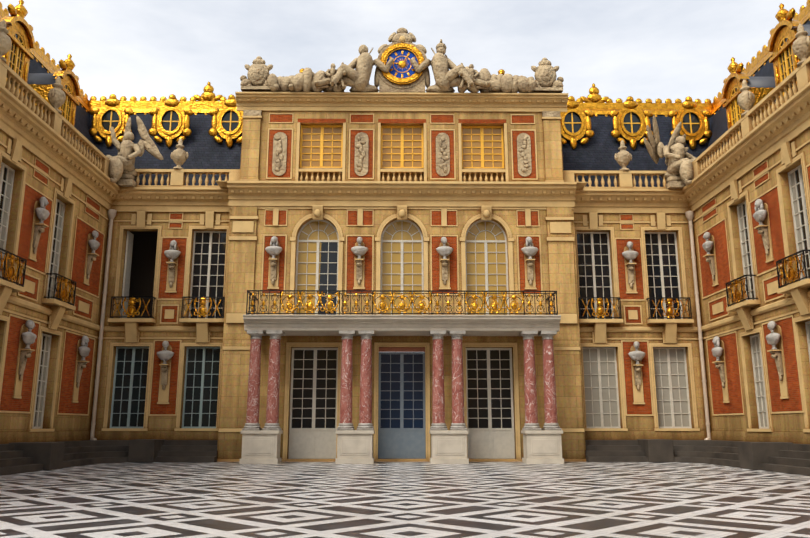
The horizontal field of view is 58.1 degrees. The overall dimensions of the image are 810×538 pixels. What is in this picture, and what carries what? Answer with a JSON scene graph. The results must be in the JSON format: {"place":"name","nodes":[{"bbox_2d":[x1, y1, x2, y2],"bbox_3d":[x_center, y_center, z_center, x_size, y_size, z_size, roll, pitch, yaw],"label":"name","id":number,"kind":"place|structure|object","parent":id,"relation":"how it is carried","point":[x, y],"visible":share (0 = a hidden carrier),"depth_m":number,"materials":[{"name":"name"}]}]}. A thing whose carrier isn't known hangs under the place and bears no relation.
{"place":"outdoors","nodes":[
{"label":"outdoors","id":0,"kind":"place"},
{"bbox_2d":[93,187,229,439],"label":"flank wall","id":1,"kind":"structure","parent":0,"point":[179,215],"depth_m":34.99,"materials":[{"name":"beige stone"}]},
{"bbox_2d":[90,209,116,439],"bbox_3d":[-14.398,2.531,34.722,0.520,11.135,0.509,0,-12,-1],"label":"downpipe","id":2,"kind":"object","parent":1,"relation":"attached to","point":[112,214],"visible":0.96,"depth_m":34.71,"materials":[{"name":"metal"}]},
{"bbox_2d":[106,116,162,186],"bbox_3d":[-13.531,-5.825,36.181,2.888,4.026,2.782,0,-12,-1],"label":"corner statue","id":3,"kind":"object","parent":1,"relation":"on","point":[122,172],"visible":0.9,"depth_m":35.97,"materials":[{"name":"stone"}]},
{"bbox_2d":[110,296,224,318],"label":"balcony railings","id":4,"kind":"object","parent":1,"relation":"on","point":[202,309],"visible":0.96,"depth_m":34.66,"materials":[{"name":"black metal"}]},
{"bbox_2d":[157,245,178,403],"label":"bust consoles","id":5,"kind":"object","parent":1,"relation":"attached to","point":[165,369],"visible":0.81,"depth_m":34.46,"materials":[{"name":"stone"}]},
{"bbox_2d":[157,240,180,363],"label":"busts","id":6,"kind":"object","parent":5,"relation":"on","point":[171,254],"visible":1,"depth_m":34.89,"materials":[{"name":"white stone"}]},
{"bbox_2d":[110,231,226,427],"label":"flank windows","id":7,"kind":"structure","parent":1,"relation":"in","point":[200,398],"depth_m":34.99,"materials":[{"name":"glass"}]},
{"bbox_2d":[135,169,239,186],"bbox_3d":[-11.332,-4.409,36.207,6.490,1.000,0.500,0,-12,-1],"label":"balustrade","id":8,"kind":"object","parent":1,"relation":"on","point":[177,179],"visible":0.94,"depth_m":36.07,"materials":[{"name":"stone"}]},
{"bbox_2d":[171,138,188,168],"bbox_3d":[-11.267,-5.749,36.446,0.702,1.720,0.720,-9,-15,37],"label":"urn","id":9,"kind":"object","parent":8,"relation":"on","point":[179,155],"visible":1,"depth_m":36.21,"materials":[{"name":"stone"}]},
{"bbox_2d":[0,0,806,102],"label":"sky","id":10,"kind":"structure","parent":0,"point":[653,50],"materials":[{"name":"white"}]},
{"bbox_2d":[0,462,809,537],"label":"court ground","id":11,"kind":"structure","parent":0,"point":[413,500],"depth_m":15.33,"materials":[{"name":"stone"}]},
{"bbox_2d":[0,439,217,475],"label":"steps","id":12,"kind":"structure","parent":11,"relation":"on","point":[19,457],"depth_m":31.62,"materials":[{"name":"stone"}]},
{"bbox_2d":[0,84,119,443],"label":"wing wall","id":13,"kind":"structure","parent":12,"relation":"on","point":[40,156],"depth_m":29.75,"materials":[{"name":"beige stone"}]},
{"bbox_2d":[0,162,64,428],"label":"wing windows","id":14,"kind":"structure","parent":13,"relation":"in","point":[7,172],"depth_m":29.88,"materials":[{"name":"white glass"}]},
{"bbox_2d":[0,248,76,305],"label":"balcony railings","id":15,"kind":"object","parent":13,"relation":"on","point":[64,294],"depth_m":26.93,"materials":[{"name":"metal"}]},
{"bbox_2d":[0,58,109,175],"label":"balustrade","id":16,"kind":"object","parent":13,"relation":"on","point":[55,119],"depth_m":29.13,"materials":[{"name":"beige stone"}]},
{"bbox_2d":[0,19,11,62],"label":"stone urn","id":17,"kind":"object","parent":16,"relation":"on","point":[5,43],"depth_m":25.48,"materials":[{"name":"beige stone"}]},
{"bbox_2d":[48,76,65,113],"bbox_3d":[-14.231,-7.139,29.811,0.684,1.634,0.667,10,-16,-38],"label":"stone urn","id":18,"kind":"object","parent":16,"relation":"on","point":[56,96],"depth_m":29.60,"materials":[{"name":"beige stone"}]},
{"bbox_2d":[12,201,98,402],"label":"bust consoles","id":19,"kind":"structure","parent":13,"relation":"attached to","point":[38,228],"depth_m":28.48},
{"bbox_2d":[21,197,99,360],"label":"busts","id":20,"kind":"structure","parent":19,"relation":"on","point":[29,336],"depth_m":28.68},
{"bbox_2d":[239,315,563,463],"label":"portico","id":21,"kind":"structure","parent":11,"relation":"on","point":[260,445],"depth_m":31.75,"materials":[{"name":"stone"}]},
{"bbox_2d":[246,339,557,422],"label":"marble columns","id":22,"kind":"structure","parent":21,"relation":"on","point":[365,405],"depth_m":31.66,"materials":[{"name":"pink stone"}]},
{"bbox_2d":[246,290,557,314],"bbox_3d":[-0.129,1.715,33.063,13.660,1.100,2.273,0,-12,-1],"label":"balcony railing","id":23,"kind":"object","parent":21,"relation":"on","point":[382,303],"visible":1,"depth_m":31.99,"materials":[{"name":"gold metal"}]},
{"bbox_2d":[216,92,587,461],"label":"front wall","id":24,"kind":"structure","parent":11,"relation":"on","point":[283,197],"depth_m":34.98,"materials":[{"name":"beige stone"}]},
{"bbox_2d":[88,82,712,186],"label":"roof front","id":25,"kind":"structure","parent":24,"relation":"on","point":[211,142],"depth_m":39.16,"materials":[{"name":"metal"}]},
{"bbox_2d":[0,0,93,155],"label":"roof wing","id":26,"kind":"structure","parent":25,"relation":"attached to","point":[42,71],"depth_m":31.91,"materials":[{"name":"gold metal"}]},
{"bbox_2d":[7,32,72,134],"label":"dormer windows","id":27,"kind":"structure","parent":26,"relation":"in","point":[16,60],"depth_m":28.47,"materials":[{"name":"gold metal"}]},
{"bbox_2d":[102,110,699,132],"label":"round dormer windows","id":28,"kind":"structure","parent":25,"relation":"in","point":[230,121],"depth_m":39.27,"materials":[{"name":"gold metal"}]},
{"bbox_2d":[705,0,809,160],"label":"roof wing","id":29,"kind":"structure","parent":25,"relation":"attached to","point":[760,74],"depth_m":32.14,"materials":[{"name":"gold metal"}]},
{"bbox_2d":[730,36,793,135],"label":"dormer windows","id":30,"kind":"structure","parent":29,"relation":"in","point":[786,63],"depth_m":28.76,"materials":[{"name":"gold metal"}]},
{"bbox_2d":[288,125,514,458],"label":"windows","id":31,"kind":"structure","parent":24,"relation":"in","point":[401,410],"depth_m":34.22,"materials":[{"name":"glass"}]},
{"bbox_2d":[240,28,563,92],"bbox_3d":[-0.136,-10.556,36.381,16.228,3.889,1.707,0,-12,-1],"label":"pediment sculpture","id":32,"kind":"object","parent":24,"relation":"on","point":[462,77],"visible":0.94,"depth_m":36.15,"materials":[{"name":"stone"}]},
{"bbox_2d":[380,43,423,84],"bbox_3d":[-0.138,-10.288,36.554,2.240,2.240,0.178,0,-12,-1],"label":"clock","id":33,"kind":"object","parent":32,"relation":"attached to","point":[402,71],"visible":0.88,"depth_m":36.56,"materials":[{"name":"gold metal"}]},
{"bbox_2d":[267,242,536,288],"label":"bust consoles","id":34,"kind":"object","parent":24,"relation":"attached to","point":[359,268],"visible":0.85,"depth_m":34.41,"materials":[{"name":"stone"}]},
{"bbox_2d":[265,236,538,258],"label":"busts","id":35,"kind":"object","parent":34,"relation":"on","point":[274,249],"visible":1,"depth_m":34.44,"materials":[{"name":"white stone"}]},
{"bbox_2d":[585,439,809,475],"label":"steps","id":36,"kind":"structure","parent":11,"relation":"on","point":[786,457],"depth_m":31.56,"materials":[{"name":"stone"}]},
{"bbox_2d":[574,188,707,439],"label":"flank wall","id":37,"kind":"structure","parent":36,"relation":"on","point":[622,217],"depth_m":35.21,"materials":[{"name":"beige stone"}]},
{"bbox_2d":[563,170,665,188],"bbox_3d":[11.037,-4.364,36.418,6.490,1.000,0.500,0,-12,-1],"label":"balustrade","id":38,"kind":"object","parent":37,"relation":"on","point":[624,178],"visible":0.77,"depth_m":36.28,"materials":[{"name":"stone"}]},
{"bbox_2d":[614,140,631,170],"bbox_3d":[10.972,-5.704,36.656,0.702,1.720,0.720,10,-16,-38],"label":"urn","id":39,"kind":"object","parent":38,"relation":"on","point":[623,157],"visible":0.96,"depth_m":36.41,"materials":[{"name":"stone"}]},
{"bbox_2d":[577,232,691,427],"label":"flank windows","id":40,"kind":"structure","parent":37,"relation":"in","point":[601,377],"depth_m":35.21,"materials":[{"name":"white glass"}]},
{"bbox_2d":[624,246,644,403],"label":"bust consoles","id":41,"kind":"object","parent":37,"relation":"attached to","point":[636,369],"visible":0.79,"depth_m":34.69,"materials":[{"name":"stone"}]},
{"bbox_2d":[622,241,644,363],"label":"busts","id":42,"kind":"object","parent":41,"relation":"on","point":[636,355],"visible":1,"depth_m":34.68,"materials":[{"name":"white stone"}]},
{"bbox_2d":[578,297,691,318],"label":"balcony railings","id":43,"kind":"object","parent":37,"relation":"on","point":[601,310],"visible":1,"depth_m":34.87,"materials":[{"name":"black metal"}]},
{"bbox_2d":[685,211,710,439],"bbox_3d":[14.101,2.589,34.991,0.520,11.135,0.509,0,-12,-1],"label":"downpipe","id":44,"kind":"object","parent":37,"relation":"attached to","point":[689,215],"visible":0.88,"depth_m":34.98,"materials":[{"name":"metal"}]},
{"bbox_2d":[682,82,809,443],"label":"wing wall","id":45,"kind":"structure","parent":36,"relation":"on","point":[763,158],"depth_m":29.61,"materials":[{"name":"beige stone"}]},
{"bbox_2d":[644,116,695,188],"bbox_3d":[13.398,-5.791,36.338,2.982,4.026,2.541,0,-12,-1],"label":"corner statue","id":46,"kind":"object","parent":45,"relation":"on","point":[679,174],"visible":0.9,"depth_m":36.28,"materials":[{"name":"stone"}]},
{"bbox_2d":[703,203,788,402],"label":"bust consoles","id":47,"kind":"structure","parent":45,"relation":"attached to","point":[764,230],"depth_m":28.76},
{"bbox_2d":[702,199,780,360],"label":"busts","id":48,"kind":"structure","parent":47,"relation":"on","point":[772,337],"depth_m":29.00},
{"bbox_2d":[692,57,809,177],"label":"balustrade","id":49,"kind":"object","parent":45,"relation":"on","point":[747,122],"depth_m":29.07,"materials":[{"name":"beige stone"}]},
{"bbox_2d":[737,80,754,116],"bbox_3d":[14.067,-7.082,30.078,0.684,1.634,0.667,-9,-15,37],"label":"stone urn","id":50,"kind":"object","parent":49,"relation":"on","point":[746,99],"depth_m":29.86,"materials":[{"name":"beige stone"}]},
{"bbox_2d":[792,24,809,66],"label":"stone urn","id":51,"kind":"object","parent":49,"relation":"on","point":[801,47],"depth_m":25.68,"materials":[{"name":"beige stone"}]},
{"bbox_2d":[725,250,809,306],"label":"balcony railings","id":52,"kind":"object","parent":45,"relation":"on","point":[737,295],"depth_m":27.01,"materials":[{"name":"metal"}]},
{"bbox_2d":[737,165,809,428],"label":"wing windows","id":53,"kind":"structure","parent":45,"relation":"in","point":[799,209],"depth_m":29.81,"materials":[{"name":"white glass"}]}
]}

